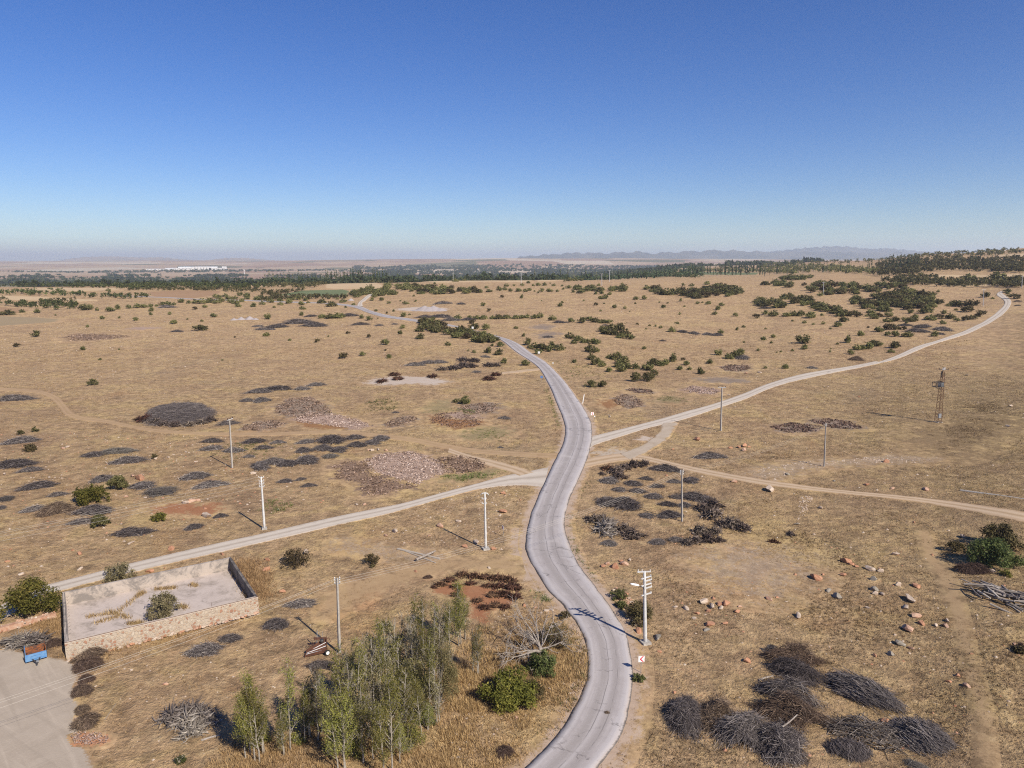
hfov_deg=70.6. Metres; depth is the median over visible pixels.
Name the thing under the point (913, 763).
brush pile
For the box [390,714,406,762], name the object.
poplar tree
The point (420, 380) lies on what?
pale ash
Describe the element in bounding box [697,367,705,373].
shrub
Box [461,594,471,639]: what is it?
poplar tree
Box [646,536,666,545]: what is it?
brush pile
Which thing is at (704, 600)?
boulder
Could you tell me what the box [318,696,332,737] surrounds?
poplar tree
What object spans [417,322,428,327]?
shrub
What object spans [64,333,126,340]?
litter husks
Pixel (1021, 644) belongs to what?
brush pile
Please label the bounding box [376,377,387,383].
stump heap
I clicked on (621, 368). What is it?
shrub
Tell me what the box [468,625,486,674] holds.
poplar tree
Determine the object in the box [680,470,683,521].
utility pole
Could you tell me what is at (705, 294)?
shrub
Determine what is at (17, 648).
stump heap
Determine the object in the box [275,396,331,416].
litter husks
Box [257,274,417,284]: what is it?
woods
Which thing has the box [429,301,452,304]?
brush pile
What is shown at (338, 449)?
brush pile
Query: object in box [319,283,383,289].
stubble field
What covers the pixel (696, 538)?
stump heap
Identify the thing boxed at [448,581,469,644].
poplar tree
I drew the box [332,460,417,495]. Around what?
litter husks
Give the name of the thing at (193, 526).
brush pile
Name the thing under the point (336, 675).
poplar tree
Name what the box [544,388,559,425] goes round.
verge weeds
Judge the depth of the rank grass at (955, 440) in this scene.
191.60 m
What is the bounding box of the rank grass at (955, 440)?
[899,401,1012,455]
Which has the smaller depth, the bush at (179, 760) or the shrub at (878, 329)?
the bush at (179, 760)
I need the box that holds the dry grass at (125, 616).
[85,570,247,625]
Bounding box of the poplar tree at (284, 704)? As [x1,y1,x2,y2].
[274,698,289,730]
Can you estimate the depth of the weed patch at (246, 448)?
175.57 m
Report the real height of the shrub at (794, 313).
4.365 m
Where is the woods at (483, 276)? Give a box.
[383,271,569,282]
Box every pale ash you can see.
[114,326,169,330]
[356,375,460,386]
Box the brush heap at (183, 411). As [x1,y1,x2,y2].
[141,400,218,425]
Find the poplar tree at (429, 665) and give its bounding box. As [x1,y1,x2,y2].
[422,633,440,707]
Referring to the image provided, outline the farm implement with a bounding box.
[305,631,330,656]
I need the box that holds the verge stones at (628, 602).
[615,595,641,626]
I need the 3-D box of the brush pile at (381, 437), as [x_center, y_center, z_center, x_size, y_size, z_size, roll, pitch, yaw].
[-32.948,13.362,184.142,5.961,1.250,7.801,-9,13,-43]
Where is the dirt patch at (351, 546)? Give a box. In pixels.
[321,533,456,564]
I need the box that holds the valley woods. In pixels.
[0,257,823,284]
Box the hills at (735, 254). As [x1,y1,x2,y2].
[518,249,942,259]
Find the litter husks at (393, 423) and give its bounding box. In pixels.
[383,415,417,426]
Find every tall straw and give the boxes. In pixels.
[19,609,63,636]
[53,608,263,663]
[204,720,462,767]
[215,552,285,605]
[392,602,590,767]
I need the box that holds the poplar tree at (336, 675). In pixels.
[326,637,360,767]
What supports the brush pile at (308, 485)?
on the ground at (144, 744)
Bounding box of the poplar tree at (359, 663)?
[349,637,370,734]
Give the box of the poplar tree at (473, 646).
[467,629,482,670]
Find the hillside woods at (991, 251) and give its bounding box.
[797,247,1023,263]
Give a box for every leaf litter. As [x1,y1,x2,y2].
[49,333,145,342]
[231,419,292,431]
[265,396,342,418]
[282,414,380,431]
[293,421,346,430]
[319,457,432,501]
[360,449,455,485]
[377,415,423,429]
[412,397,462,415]
[418,414,493,431]
[432,467,510,485]
[438,409,491,420]
[438,454,489,472]
[443,425,525,443]
[457,401,513,415]
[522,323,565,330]
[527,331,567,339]
[587,398,622,409]
[604,393,652,411]
[616,386,662,395]
[646,395,693,404]
[673,384,733,396]
[687,376,761,384]
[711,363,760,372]
[757,420,832,436]
[795,416,877,432]
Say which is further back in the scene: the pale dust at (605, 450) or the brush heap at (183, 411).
the brush heap at (183, 411)
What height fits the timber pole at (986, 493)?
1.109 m
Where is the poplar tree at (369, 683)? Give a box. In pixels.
[359,651,377,737]
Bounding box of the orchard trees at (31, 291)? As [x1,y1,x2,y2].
[0,287,83,295]
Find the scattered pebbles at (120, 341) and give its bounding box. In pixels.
[1,318,265,377]
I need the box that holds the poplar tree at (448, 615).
[438,602,458,661]
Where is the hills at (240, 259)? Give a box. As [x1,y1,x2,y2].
[213,258,278,260]
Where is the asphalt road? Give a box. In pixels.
[136,296,632,767]
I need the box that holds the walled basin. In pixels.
[62,557,258,661]
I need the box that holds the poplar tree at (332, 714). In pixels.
[318,687,345,767]
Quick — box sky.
[0,0,1023,260]
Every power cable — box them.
[0,582,329,702]
[1,484,253,536]
[1,579,333,699]
[1,584,332,707]
[2,477,256,531]
[3,488,251,540]
[4,481,251,532]
[339,475,674,581]
[341,479,669,583]
[342,472,677,578]
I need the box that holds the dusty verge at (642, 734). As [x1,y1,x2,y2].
[610,644,654,767]
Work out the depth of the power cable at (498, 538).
98.01 m
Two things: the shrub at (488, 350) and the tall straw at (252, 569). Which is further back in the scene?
the shrub at (488, 350)
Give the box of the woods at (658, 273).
[562,265,705,279]
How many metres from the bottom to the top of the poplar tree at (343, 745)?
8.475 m
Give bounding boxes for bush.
[0,575,62,621]
[22,443,37,451]
[31,426,39,431]
[71,482,109,505]
[86,378,98,384]
[89,514,110,527]
[101,561,136,582]
[105,474,129,488]
[145,591,181,620]
[150,512,166,521]
[174,753,186,765]
[246,715,272,749]
[280,547,312,568]
[291,731,305,745]
[300,701,323,729]
[330,700,357,736]
[336,722,365,760]
[347,650,385,682]
[363,552,379,563]
[369,691,387,713]
[376,634,403,663]
[379,617,392,631]
[392,630,406,643]
[392,715,427,754]
[395,654,426,690]
[397,653,414,670]
[398,679,435,725]
[412,629,444,662]
[416,702,435,727]
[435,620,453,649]
[441,607,455,622]
[458,395,470,403]
[476,663,539,715]
[520,677,545,704]
[525,649,558,678]
[536,618,571,648]
[559,610,570,619]
[584,379,596,387]
[597,380,606,386]
[608,588,627,600]
[614,600,628,609]
[624,599,655,627]
[630,370,640,380]
[632,673,645,681]
[640,372,654,381]
[647,368,658,377]
[945,539,965,552]
[963,535,1023,569]
[978,520,1023,550]
[999,569,1012,577]
[1011,644,1023,653]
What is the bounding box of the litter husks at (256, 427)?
[241,420,286,430]
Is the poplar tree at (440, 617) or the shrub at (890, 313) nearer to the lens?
the poplar tree at (440, 617)
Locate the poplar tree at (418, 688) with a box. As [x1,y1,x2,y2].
[408,671,429,733]
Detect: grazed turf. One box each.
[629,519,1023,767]
[667,360,1023,559]
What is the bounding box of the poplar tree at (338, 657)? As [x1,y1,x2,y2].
[328,653,345,708]
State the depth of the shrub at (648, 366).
291.91 m
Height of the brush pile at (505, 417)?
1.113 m
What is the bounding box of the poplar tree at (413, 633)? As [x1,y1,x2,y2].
[408,613,417,654]
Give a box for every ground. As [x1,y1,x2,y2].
[0,248,1023,767]
[665,533,845,613]
[730,452,947,483]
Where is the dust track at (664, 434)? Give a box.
[620,422,678,459]
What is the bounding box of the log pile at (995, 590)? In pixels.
[961,579,1023,612]
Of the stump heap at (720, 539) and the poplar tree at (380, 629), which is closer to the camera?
the poplar tree at (380, 629)
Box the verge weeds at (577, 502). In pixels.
[566,481,590,536]
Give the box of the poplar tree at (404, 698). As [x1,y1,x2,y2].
[395,665,417,730]
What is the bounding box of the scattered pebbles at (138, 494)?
[0,432,316,570]
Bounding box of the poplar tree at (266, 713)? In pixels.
[252,687,271,752]
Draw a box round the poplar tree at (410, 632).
[401,611,419,675]
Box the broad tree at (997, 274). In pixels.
[988,271,1006,280]
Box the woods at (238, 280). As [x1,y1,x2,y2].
[15,277,269,286]
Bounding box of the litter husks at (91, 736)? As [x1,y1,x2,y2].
[70,731,108,744]
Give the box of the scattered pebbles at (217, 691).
[101,612,323,761]
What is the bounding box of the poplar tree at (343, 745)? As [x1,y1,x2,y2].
[327,689,360,767]
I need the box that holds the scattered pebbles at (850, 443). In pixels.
[669,376,1023,547]
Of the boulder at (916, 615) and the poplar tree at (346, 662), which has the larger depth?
the boulder at (916, 615)
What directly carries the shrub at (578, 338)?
on the ground at (144, 744)
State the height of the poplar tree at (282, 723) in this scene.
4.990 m
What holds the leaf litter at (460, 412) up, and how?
on the ground at (144, 744)
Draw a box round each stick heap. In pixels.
[0,633,37,651]
[812,713,861,740]
[829,711,913,758]
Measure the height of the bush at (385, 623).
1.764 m
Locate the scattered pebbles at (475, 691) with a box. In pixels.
[447,612,578,757]
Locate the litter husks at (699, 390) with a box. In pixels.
[684,386,718,393]
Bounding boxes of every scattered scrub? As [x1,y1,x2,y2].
[19,272,1009,371]
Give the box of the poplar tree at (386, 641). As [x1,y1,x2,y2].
[380,628,399,692]
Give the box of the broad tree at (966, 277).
[960,273,977,280]
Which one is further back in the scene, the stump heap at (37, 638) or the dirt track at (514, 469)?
the dirt track at (514, 469)
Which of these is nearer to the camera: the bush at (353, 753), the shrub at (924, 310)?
the bush at (353, 753)
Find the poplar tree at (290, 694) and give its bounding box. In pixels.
[276,654,302,750]
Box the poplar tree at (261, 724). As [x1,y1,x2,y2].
[243,675,269,762]
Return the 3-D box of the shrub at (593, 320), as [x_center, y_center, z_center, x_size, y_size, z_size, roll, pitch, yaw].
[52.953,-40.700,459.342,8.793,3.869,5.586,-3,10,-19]
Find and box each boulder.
[135,474,144,480]
[202,512,211,517]
[610,562,618,568]
[620,561,628,565]
[636,627,641,633]
[655,634,660,640]
[700,598,708,603]
[705,621,714,625]
[723,600,730,605]
[743,657,750,662]
[765,485,773,491]
[810,574,822,580]
[832,592,841,598]
[840,558,851,562]
[865,565,875,571]
[870,586,878,590]
[887,651,894,655]
[895,639,905,646]
[902,624,913,631]
[906,594,914,602]
[911,613,921,617]
[912,583,920,587]
[917,620,924,625]
[962,682,970,687]
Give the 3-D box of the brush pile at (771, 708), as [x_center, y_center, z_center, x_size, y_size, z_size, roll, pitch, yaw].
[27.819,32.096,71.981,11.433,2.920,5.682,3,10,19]
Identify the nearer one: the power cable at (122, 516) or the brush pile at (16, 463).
the power cable at (122, 516)
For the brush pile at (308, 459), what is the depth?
162.18 m
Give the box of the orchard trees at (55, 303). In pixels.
[0,298,78,308]
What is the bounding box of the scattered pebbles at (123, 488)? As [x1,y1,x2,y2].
[1,432,323,570]
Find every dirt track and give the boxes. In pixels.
[0,387,557,458]
[448,448,532,475]
[502,368,539,374]
[584,454,1023,521]
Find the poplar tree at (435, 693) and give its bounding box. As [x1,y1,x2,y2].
[428,666,444,723]
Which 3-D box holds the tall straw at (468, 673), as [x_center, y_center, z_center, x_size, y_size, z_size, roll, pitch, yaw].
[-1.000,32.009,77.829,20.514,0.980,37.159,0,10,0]
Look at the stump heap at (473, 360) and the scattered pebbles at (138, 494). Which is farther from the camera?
the stump heap at (473, 360)
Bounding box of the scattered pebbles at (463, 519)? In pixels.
[373,485,522,549]
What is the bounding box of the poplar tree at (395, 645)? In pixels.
[388,632,408,721]
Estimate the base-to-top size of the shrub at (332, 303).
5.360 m
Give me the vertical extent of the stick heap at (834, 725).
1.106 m
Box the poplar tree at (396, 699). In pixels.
[372,668,405,767]
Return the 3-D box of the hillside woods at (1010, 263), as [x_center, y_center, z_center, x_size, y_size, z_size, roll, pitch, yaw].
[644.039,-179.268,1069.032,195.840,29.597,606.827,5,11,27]
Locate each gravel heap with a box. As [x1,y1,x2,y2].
[231,316,258,319]
[411,306,446,311]
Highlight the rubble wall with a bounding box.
[0,611,56,632]
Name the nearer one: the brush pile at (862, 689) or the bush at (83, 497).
the brush pile at (862, 689)
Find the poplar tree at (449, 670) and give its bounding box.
[419,639,460,716]
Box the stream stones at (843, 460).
[751,455,915,480]
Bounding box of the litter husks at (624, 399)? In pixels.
[612,394,643,408]
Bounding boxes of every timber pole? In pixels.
[201,734,220,740]
[397,548,439,558]
[405,551,435,562]
[415,550,435,560]
[781,714,796,727]
[960,489,1023,498]
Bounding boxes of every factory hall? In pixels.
[165,268,191,269]
[193,266,216,269]
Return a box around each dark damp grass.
[880,413,1023,464]
[956,303,1023,375]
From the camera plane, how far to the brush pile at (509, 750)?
66.84 m
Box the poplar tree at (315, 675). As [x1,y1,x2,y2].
[305,663,327,739]
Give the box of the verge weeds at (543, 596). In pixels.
[530,589,553,602]
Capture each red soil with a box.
[137,500,235,518]
[425,581,515,626]
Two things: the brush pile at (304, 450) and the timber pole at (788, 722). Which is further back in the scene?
the brush pile at (304, 450)
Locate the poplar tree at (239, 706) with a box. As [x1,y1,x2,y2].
[230,691,258,757]
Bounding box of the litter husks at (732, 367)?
[720,364,749,371]
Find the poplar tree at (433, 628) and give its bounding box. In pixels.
[421,600,441,663]
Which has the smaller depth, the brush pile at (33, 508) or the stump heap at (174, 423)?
the brush pile at (33, 508)
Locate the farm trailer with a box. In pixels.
[23,638,46,665]
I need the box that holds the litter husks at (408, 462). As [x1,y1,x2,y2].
[364,451,446,483]
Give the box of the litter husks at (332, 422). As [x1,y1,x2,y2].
[292,411,373,428]
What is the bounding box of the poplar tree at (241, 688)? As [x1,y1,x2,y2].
[233,682,265,753]
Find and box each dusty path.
[311,554,525,624]
[914,529,1000,767]
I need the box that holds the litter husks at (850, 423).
[809,418,862,428]
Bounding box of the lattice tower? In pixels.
[932,367,948,422]
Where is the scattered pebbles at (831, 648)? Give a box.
[662,533,1023,767]
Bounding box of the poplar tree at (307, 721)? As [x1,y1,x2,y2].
[298,674,314,736]
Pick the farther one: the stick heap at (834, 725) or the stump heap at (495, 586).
the stump heap at (495, 586)
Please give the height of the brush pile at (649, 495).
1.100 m
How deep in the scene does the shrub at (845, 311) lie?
476.08 m
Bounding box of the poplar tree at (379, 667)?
[364,619,396,729]
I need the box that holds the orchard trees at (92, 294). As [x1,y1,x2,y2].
[83,290,150,298]
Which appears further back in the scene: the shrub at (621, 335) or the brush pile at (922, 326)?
the brush pile at (922, 326)
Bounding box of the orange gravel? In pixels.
[66,728,117,750]
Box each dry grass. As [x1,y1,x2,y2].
[0,273,1020,354]
[0,339,1023,459]
[85,570,247,625]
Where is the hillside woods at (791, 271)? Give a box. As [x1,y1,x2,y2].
[673,268,797,273]
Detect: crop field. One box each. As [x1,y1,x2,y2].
[272,289,350,296]
[682,272,761,274]
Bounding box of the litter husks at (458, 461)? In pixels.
[437,455,488,472]
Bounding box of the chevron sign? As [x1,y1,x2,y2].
[638,656,644,662]
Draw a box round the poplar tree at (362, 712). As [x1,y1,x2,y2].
[352,679,371,763]
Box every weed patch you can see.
[194,439,314,462]
[258,498,292,514]
[367,397,398,411]
[433,407,478,412]
[440,470,505,480]
[464,426,515,440]
[557,361,617,378]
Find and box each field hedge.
[127,285,265,291]
[259,287,347,299]
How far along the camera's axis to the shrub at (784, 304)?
534.69 m
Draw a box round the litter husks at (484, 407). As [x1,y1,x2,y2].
[461,402,500,413]
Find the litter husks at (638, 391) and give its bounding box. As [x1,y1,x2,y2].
[627,388,652,393]
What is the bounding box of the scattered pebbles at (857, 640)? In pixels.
[662,533,1022,767]
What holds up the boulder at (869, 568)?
on the ground at (144, 744)
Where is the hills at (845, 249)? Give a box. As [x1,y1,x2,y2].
[771,246,932,252]
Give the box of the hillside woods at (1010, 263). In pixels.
[870,254,1023,274]
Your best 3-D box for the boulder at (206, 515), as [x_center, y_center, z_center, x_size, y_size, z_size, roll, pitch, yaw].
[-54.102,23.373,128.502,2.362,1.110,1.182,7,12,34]
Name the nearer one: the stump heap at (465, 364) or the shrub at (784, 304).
the stump heap at (465, 364)
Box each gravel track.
[0,467,548,620]
[357,294,371,305]
[590,291,1010,447]
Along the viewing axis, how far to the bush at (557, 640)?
85.14 m
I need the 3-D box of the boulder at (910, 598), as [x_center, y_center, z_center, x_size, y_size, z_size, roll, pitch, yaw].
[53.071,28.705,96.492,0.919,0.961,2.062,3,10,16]
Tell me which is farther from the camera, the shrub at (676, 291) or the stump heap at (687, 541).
the shrub at (676, 291)
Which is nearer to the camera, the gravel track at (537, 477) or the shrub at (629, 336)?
the gravel track at (537, 477)
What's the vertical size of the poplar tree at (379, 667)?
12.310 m
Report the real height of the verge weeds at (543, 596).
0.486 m
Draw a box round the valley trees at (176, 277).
[0,263,720,283]
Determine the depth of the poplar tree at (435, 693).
70.92 m
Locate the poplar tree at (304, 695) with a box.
[297,682,313,740]
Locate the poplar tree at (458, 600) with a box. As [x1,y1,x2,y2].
[450,580,466,645]
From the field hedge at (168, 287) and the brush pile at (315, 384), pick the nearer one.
the brush pile at (315, 384)
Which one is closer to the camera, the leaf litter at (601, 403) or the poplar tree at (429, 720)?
the poplar tree at (429, 720)
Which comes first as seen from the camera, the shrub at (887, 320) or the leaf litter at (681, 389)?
the leaf litter at (681, 389)
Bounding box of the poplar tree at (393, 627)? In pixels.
[384,618,404,694]
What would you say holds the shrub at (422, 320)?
on the ground at (144, 744)
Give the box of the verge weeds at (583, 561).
[570,539,598,581]
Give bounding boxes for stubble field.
[0,296,102,301]
[25,288,126,291]
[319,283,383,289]
[424,280,533,283]
[534,275,614,282]
[924,284,1000,286]
[939,274,1023,277]
[991,254,1023,256]
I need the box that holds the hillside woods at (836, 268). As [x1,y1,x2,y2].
[758,262,879,273]
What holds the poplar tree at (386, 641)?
on the ground at (144, 744)
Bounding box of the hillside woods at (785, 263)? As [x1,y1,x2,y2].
[719,260,796,268]
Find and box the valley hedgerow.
[0,265,650,274]
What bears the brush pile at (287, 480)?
on the ground at (144, 744)
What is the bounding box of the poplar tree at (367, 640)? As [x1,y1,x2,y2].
[356,631,374,697]
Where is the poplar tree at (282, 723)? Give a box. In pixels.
[271,707,291,755]
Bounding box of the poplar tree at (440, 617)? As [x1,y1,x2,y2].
[429,601,453,670]
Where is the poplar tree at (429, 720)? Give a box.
[421,703,435,729]
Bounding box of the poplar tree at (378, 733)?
[368,701,398,767]
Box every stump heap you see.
[0,632,33,650]
[4,627,40,643]
[10,628,54,650]
[131,413,151,422]
[144,417,161,423]
[152,697,190,730]
[155,420,170,426]
[166,694,211,722]
[167,420,184,426]
[168,705,206,734]
[171,717,209,743]
[179,420,195,427]
[193,701,225,728]
[194,417,209,424]
[205,415,218,421]
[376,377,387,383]
[387,372,400,376]
[392,375,403,380]
[426,373,439,378]
[431,580,447,587]
[432,366,447,370]
[444,575,457,582]
[446,364,464,369]
[455,361,474,367]
[455,569,467,577]
[456,356,470,361]
[461,580,477,585]
[465,570,479,579]
[467,356,481,362]
[468,362,478,367]
[471,596,484,604]
[476,603,491,610]
[477,572,492,579]
[481,375,497,380]
[481,581,492,588]
[482,362,492,366]
[485,589,499,598]
[487,572,504,582]
[487,600,503,608]
[488,581,505,589]
[496,588,512,598]
[499,574,516,582]
[499,602,511,611]
[501,580,522,591]
[505,590,523,600]
[584,511,601,523]
[590,514,622,538]
[598,513,608,520]
[599,463,612,470]
[602,515,619,526]
[606,464,624,473]
[611,470,629,479]
[613,521,635,531]
[617,525,648,539]
[618,462,632,470]
[626,459,644,467]
[639,459,649,466]
[678,538,692,546]
[686,534,706,544]
[687,522,713,535]
[692,501,715,511]
[697,504,724,520]
[700,531,719,543]
[704,497,725,508]
[704,524,723,535]
[713,534,726,542]
[714,517,732,527]
[721,515,740,529]
[733,520,753,531]
[765,539,780,543]
[786,530,796,536]
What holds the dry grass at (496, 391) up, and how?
on the ground at (144, 744)
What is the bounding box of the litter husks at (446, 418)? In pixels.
[429,412,482,427]
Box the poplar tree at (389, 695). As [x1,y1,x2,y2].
[381,665,400,745]
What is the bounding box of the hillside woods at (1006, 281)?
[880,271,1023,286]
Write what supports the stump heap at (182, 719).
on the ground at (144, 744)
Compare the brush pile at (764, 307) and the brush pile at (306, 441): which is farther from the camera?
the brush pile at (764, 307)
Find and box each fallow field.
[0,306,34,314]
[0,315,67,326]
[143,290,225,298]
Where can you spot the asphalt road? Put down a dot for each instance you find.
(590, 732)
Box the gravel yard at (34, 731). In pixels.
[0,648,100,767]
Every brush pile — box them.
[0,393,39,401]
[0,435,42,444]
[0,456,43,468]
[0,494,16,502]
[11,479,63,491]
[13,465,44,472]
[17,504,43,513]
[32,499,79,517]
[46,491,70,496]
[46,636,62,648]
[63,502,114,515]
[63,516,91,525]
[67,709,102,732]
[70,645,107,663]
[70,682,95,698]
[71,653,106,674]
[73,703,91,716]
[76,673,96,683]
[79,450,104,458]
[87,473,112,483]
[100,447,139,454]
[105,455,150,464]
[105,524,158,536]
[124,480,156,491]
[137,485,180,497]
[157,305,177,307]
[178,471,214,480]
[179,639,226,658]
[182,523,207,531]
[187,479,231,490]
[196,445,224,451]
[199,437,224,442]
[210,513,228,518]
[216,419,241,425]
[217,632,242,643]
[218,446,248,452]
[238,397,252,401]
[239,438,265,443]
[241,453,254,457]
[243,387,271,393]
[249,461,270,470]
[250,396,272,403]
[253,444,276,449]
[260,615,294,631]
[261,456,285,465]
[264,324,289,327]
[265,385,293,390]
[269,440,286,443]
[274,459,300,467]
[275,478,293,482]
[278,318,320,323]
[279,596,318,609]
[291,385,313,390]
[293,321,329,326]
[294,438,315,443]
[294,446,313,452]
[294,453,320,465]
[294,477,307,480]
[300,483,317,487]
[301,658,336,669]
[306,382,327,386]
[312,434,347,445]
[312,444,331,451]
[321,453,337,458]
[328,446,349,453]
[343,312,358,316]
[344,433,366,439]
[344,441,367,447]
[352,322,368,324]
[364,438,382,444]
[371,434,390,440]
[404,362,425,365]
[415,314,432,317]
[420,359,434,363]
[422,575,431,578]
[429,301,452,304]
[431,314,451,317]
[433,359,450,363]
[440,317,460,320]
[458,317,476,320]
[494,743,515,759]
[496,415,511,419]
[595,495,614,508]
[598,475,620,484]
[598,539,617,546]
[600,496,644,511]
[611,486,627,491]
[624,480,645,486]
[628,486,650,493]
[636,476,653,480]
[637,512,654,518]
[643,492,662,499]
[645,463,685,472]
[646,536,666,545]
[648,484,666,487]
[654,509,684,519]
[657,499,679,507]
[661,692,707,748]
[665,478,680,483]
[666,494,680,499]
[666,536,683,542]
[675,489,722,503]
[676,502,691,507]
[683,477,699,484]
[689,451,730,459]
[698,692,737,737]
[706,705,772,750]
[710,333,723,335]
[735,354,749,359]
[744,689,836,732]
[746,716,813,767]
[748,673,830,711]
[753,641,839,666]
[757,306,771,308]
[760,642,780,653]
[763,654,832,689]
[805,366,817,368]
[817,666,911,717]
[823,735,873,764]
[847,356,864,360]
[881,714,959,759]
[900,327,932,332]
[901,757,929,767]
[912,323,931,327]
[928,326,952,331]
[951,562,992,574]
[1011,642,1023,654]
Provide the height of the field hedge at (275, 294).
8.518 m
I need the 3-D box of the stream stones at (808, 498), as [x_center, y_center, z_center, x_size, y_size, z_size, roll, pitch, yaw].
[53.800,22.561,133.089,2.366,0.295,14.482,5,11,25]
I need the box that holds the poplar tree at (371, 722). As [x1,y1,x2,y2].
[362,702,377,758]
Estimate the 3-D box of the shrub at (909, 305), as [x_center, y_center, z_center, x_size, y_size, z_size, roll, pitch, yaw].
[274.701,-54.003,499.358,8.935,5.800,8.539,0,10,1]
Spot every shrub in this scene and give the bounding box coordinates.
[0,309,15,314]
[30,330,39,336]
[77,304,93,309]
[192,325,208,330]
[206,298,213,302]
[317,299,326,302]
[325,301,337,305]
[330,312,342,317]
[414,325,424,331]
[415,333,424,338]
[417,317,429,322]
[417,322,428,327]
[432,326,441,332]
[449,327,457,334]
[460,332,471,338]
[468,322,478,328]
[472,330,480,335]
[476,337,486,342]
[484,347,490,352]
[489,335,496,341]
[493,348,502,354]
[494,314,503,318]
[521,359,529,364]
[523,337,530,344]
[527,342,537,348]
[534,343,546,349]
[553,343,565,350]
[564,332,575,338]
[572,336,583,340]
[577,317,585,322]
[579,338,589,342]
[584,344,599,352]
[587,353,596,358]
[589,317,599,322]
[590,357,598,364]
[597,325,607,330]
[600,329,612,333]
[607,323,618,330]
[609,329,621,334]
[611,351,621,359]
[614,356,629,363]
[614,359,624,366]
[615,333,626,337]
[616,322,625,329]
[616,363,626,371]
[619,328,631,334]
[624,334,634,338]
[625,362,632,368]
[644,361,653,369]
[649,357,658,364]
[653,287,663,293]
[662,288,670,294]
[669,353,676,361]
[670,287,681,293]
[678,290,686,295]
[693,293,703,298]
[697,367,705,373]
[700,291,711,297]
[708,289,723,293]
[720,287,729,293]
[724,352,734,358]
[729,350,743,357]
[730,288,740,294]
[733,286,743,293]
[756,299,768,306]
[768,310,779,315]
[773,300,788,307]
[783,282,793,286]
[783,293,795,298]
[789,296,799,303]
[790,310,797,315]
[795,334,811,342]
[796,310,804,315]
[804,285,816,289]
[804,311,815,317]
[813,303,827,309]
[829,307,841,313]
[835,308,844,315]
[839,316,848,321]
[841,309,852,315]
[844,335,850,342]
[849,299,858,303]
[865,341,873,348]
[866,340,881,345]
[868,313,878,318]
[873,292,883,298]
[874,326,884,331]
[876,304,889,310]
[882,317,893,321]
[883,323,892,329]
[884,311,893,316]
[888,301,898,306]
[889,340,900,347]
[890,316,900,320]
[891,330,898,336]
[892,324,901,329]
[901,331,914,336]
[902,294,914,299]
[902,302,915,308]
[906,316,918,321]
[912,300,924,307]
[915,294,929,301]
[915,301,926,307]
[916,289,929,294]
[916,308,929,312]
[923,314,937,320]
[935,298,944,303]
[945,313,956,318]
[951,300,962,306]
[959,305,974,311]
[962,299,980,306]
[969,314,978,318]
[975,310,987,316]
[980,292,989,296]
[1006,293,1020,298]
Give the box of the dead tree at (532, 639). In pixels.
[495,595,582,673]
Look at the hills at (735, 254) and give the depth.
14512.93 m
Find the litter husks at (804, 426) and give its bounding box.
[770,422,822,432]
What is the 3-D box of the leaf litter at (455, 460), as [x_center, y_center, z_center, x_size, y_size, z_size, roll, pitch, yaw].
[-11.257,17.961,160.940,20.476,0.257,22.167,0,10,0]
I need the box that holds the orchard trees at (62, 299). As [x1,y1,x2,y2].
[39,296,76,301]
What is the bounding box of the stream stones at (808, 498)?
[798,496,812,518]
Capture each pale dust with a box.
[389,307,454,311]
[589,445,649,462]
[629,435,653,441]
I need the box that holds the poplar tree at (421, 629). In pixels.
[412,596,428,672]
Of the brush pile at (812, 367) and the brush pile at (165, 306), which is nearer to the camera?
the brush pile at (812, 367)
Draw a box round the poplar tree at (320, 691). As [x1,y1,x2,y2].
[310,667,331,732]
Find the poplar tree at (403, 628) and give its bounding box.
[398,610,411,657]
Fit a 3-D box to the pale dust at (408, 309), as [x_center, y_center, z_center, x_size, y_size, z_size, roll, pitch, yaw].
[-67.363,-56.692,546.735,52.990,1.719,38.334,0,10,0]
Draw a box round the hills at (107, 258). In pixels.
[60,256,186,260]
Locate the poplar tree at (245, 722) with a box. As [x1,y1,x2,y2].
[233,668,259,760]
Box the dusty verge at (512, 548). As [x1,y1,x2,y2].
[505,525,560,617]
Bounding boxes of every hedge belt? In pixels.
[256,281,327,287]
[358,279,392,282]
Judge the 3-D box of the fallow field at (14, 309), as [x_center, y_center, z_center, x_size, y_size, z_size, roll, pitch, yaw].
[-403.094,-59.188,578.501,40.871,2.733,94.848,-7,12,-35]
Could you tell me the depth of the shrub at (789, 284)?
721.02 m
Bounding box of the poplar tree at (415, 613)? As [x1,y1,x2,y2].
[405,589,425,668]
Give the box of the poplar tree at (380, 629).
[372,614,385,662]
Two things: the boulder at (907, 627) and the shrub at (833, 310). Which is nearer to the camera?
the boulder at (907, 627)
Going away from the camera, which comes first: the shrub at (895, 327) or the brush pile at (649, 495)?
the brush pile at (649, 495)
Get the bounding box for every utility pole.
[227,416,232,467]
[258,476,266,529]
[334,577,340,653]
[481,492,489,550]
[630,570,651,645]
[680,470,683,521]
[718,386,725,430]
[823,424,826,466]
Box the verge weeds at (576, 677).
[524,629,590,752]
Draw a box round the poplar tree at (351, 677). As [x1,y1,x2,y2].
[343,662,362,741]
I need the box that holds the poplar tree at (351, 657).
[344,639,364,706]
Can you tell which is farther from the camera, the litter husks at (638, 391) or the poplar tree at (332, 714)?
the litter husks at (638, 391)
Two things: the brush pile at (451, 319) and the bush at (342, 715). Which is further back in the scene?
the brush pile at (451, 319)
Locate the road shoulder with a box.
[122,296,645,767]
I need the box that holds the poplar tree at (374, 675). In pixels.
[366,637,387,728]
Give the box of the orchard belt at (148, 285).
[0,279,266,288]
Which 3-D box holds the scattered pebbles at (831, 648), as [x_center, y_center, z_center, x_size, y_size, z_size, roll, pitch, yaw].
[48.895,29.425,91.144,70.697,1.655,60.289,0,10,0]
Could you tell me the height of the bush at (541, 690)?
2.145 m
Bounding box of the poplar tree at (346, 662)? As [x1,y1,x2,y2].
[339,650,354,697]

